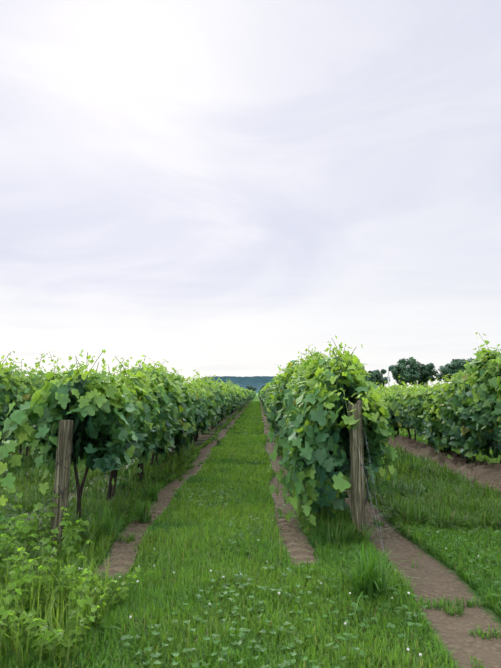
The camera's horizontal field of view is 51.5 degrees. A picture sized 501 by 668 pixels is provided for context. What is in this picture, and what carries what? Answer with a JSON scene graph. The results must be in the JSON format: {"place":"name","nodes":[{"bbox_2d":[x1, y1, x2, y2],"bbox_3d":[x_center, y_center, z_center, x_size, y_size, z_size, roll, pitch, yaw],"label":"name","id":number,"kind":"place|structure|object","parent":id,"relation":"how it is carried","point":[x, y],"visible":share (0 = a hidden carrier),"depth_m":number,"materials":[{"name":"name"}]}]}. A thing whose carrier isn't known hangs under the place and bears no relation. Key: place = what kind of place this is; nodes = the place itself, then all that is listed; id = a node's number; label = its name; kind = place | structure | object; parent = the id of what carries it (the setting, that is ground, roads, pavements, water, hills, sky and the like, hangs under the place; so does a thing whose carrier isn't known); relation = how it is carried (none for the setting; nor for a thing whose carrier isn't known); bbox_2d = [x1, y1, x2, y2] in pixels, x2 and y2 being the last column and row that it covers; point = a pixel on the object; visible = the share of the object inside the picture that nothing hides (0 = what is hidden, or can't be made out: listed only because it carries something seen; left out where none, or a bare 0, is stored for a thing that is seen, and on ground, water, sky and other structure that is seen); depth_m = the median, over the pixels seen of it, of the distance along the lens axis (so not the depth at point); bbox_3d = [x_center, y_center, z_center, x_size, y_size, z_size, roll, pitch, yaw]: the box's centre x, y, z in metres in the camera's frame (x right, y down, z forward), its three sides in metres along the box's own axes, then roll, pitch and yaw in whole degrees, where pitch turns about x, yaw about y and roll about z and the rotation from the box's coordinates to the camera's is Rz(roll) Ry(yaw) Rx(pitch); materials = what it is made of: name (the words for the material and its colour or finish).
{"place":"outdoors","nodes":[
{"label":"outdoors","id":0,"kind":"place"},
{"bbox_2d":[200,376,273,392],"bbox_3d":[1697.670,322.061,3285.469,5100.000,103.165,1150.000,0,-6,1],"label":"escarpment","id":1,"kind":"structure","parent":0,"point":[257,382],"depth_m":2955.45,"materials":[{"name":"teal"}]},
{"bbox_2d":[0,431,494,663],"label":"weed","id":2,"kind":"object","parent":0,"point":[10,544],"depth_m":3.55,"materials":[{"name":"green plant"}]},
{"bbox_2d":[0,401,500,667],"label":"grass","id":3,"kind":"structure","parent":0,"point":[444,501],"depth_m":4.63,"materials":[{"name":"green plant"}]},
{"bbox_2d":[8,487,500,667],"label":"clover","id":4,"kind":"object","parent":3,"relation":"on","point":[176,654],"depth_m":3.50,"materials":[{"name":"green plant"}]},
{"bbox_2d":[0,332,500,525],"bbox_3d":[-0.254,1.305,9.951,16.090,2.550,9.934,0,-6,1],"label":"vine leaves","id":5,"kind":"object","parent":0,"point":[142,416],"visible":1,"depth_m":6.01,"materials":[{"name":"green plant"}]},
{"bbox_2d":[0,0,500,387],"label":"sky","id":6,"kind":"structure","parent":0,"point":[237,188],"materials":[{"name":"white"}]},
{"bbox_2d":[4,393,500,667],"bbox_3d":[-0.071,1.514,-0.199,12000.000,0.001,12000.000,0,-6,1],"label":"ground","id":7,"kind":"structure","parent":0,"point":[453,630],"depth_m":4.59,"materials":[{"name":"brown soil"}]},
{"bbox_2d":[50,420,73,549],"bbox_3d":[-1.888,1.567,5.177,0.194,1.407,0.175,0,-6,1],"label":"end post","id":8,"kind":"object","parent":7,"relation":"on","point":[63,452],"visible":0.75,"depth_m":5.14,"materials":[{"name":"brown wood"}]},
{"bbox_2d":[52,449,72,497],"bbox_3d":[-1.878,1.378,5.195,0.179,0.485,0.173,0,-6,1],"label":"tie wire","id":9,"kind":"object","parent":8,"relation":"attached to","point":[66,468],"visible":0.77,"depth_m":5.14,"materials":[{"name":"grey metal"}]},
{"bbox_2d":[53,359,436,435],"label":"vine leaves","id":10,"kind":"object","parent":7,"relation":"on","point":[223,400],"visible":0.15,"depth_m":17.57,"materials":[{"name":"green plant"}]},
{"bbox_2d":[0,473,500,667],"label":"grass tussocks","id":11,"kind":"object","parent":7,"relation":"on","point":[373,581],"depth_m":3.71,"materials":[{"name":"green plant"}]},
{"bbox_2d":[19,406,500,518],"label":"vine trunks","id":12,"kind":"object","parent":7,"relation":"on","point":[111,489],"visible":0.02,"depth_m":7.05,"materials":[{"name":"brown wood"}]},
{"bbox_2d":[170,410,429,454],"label":"trellis line posts","id":13,"kind":"object","parent":7,"relation":"on","point":[172,448],"visible":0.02,"depth_m":12.23,"materials":[{"name":"brown wood"}]},
{"bbox_2d":[235,386,443,408],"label":"vine leaves","id":14,"kind":"object","parent":7,"relation":"on","point":[245,395],"visible":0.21,"depth_m":52.78,"materials":[{"name":"green plant"}]},
{"bbox_2d":[348,400,366,535],"bbox_3d":[1.114,1.487,5.371,0.163,1.607,0.160,0,-6,1],"label":"end post","id":15,"kind":"object","parent":7,"relation":"on","point":[358,494],"visible":0.73,"depth_m":5.32,"materials":[{"name":"brown wood"}]},
{"bbox_2d":[361,464,386,555],"bbox_3d":[1.202,1.708,5.083,0.085,0.810,0.437,1,-7,-10],"label":"end post bracket","id":16,"kind":"object","parent":15,"relation":"attached to","point":[367,488],"visible":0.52,"depth_m":5.30,"materials":[{"name":"grey metal"}]},
{"bbox_2d":[353,424,383,552],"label":"guy wires","id":17,"kind":"object","parent":7,"relation":"on","point":[373,483],"visible":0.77,"depth_m":5.11,"materials":[{"name":"grey metal"}]},
{"bbox_2d":[365,357,473,387],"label":"trees","id":18,"kind":"object","parent":7,"relation":"on","point":[424,371],"materials":[{"name":"green plant"}]},
{"bbox_2d":[386,435,500,494],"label":"soil berm row","id":19,"kind":"object","parent":7,"relation":"on","point":[485,471],"visible":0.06,"depth_m":9.71,"materials":[{"name":"brown soil"}]},
{"bbox_3d":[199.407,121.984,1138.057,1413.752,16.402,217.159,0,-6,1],"label":"treeline trunks","id":20,"kind":"structure","parent":7,"relation":"on","visible":0},
{"bbox_2d":[246,385,392,390],"bbox_3d":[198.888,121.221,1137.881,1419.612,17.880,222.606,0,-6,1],"label":"treeline","id":21,"kind":"object","parent":20,"relation":"on","point":[249,387],"visible":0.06,"depth_m":1036.98,"materials":[{"name":"green plant"}]}
]}

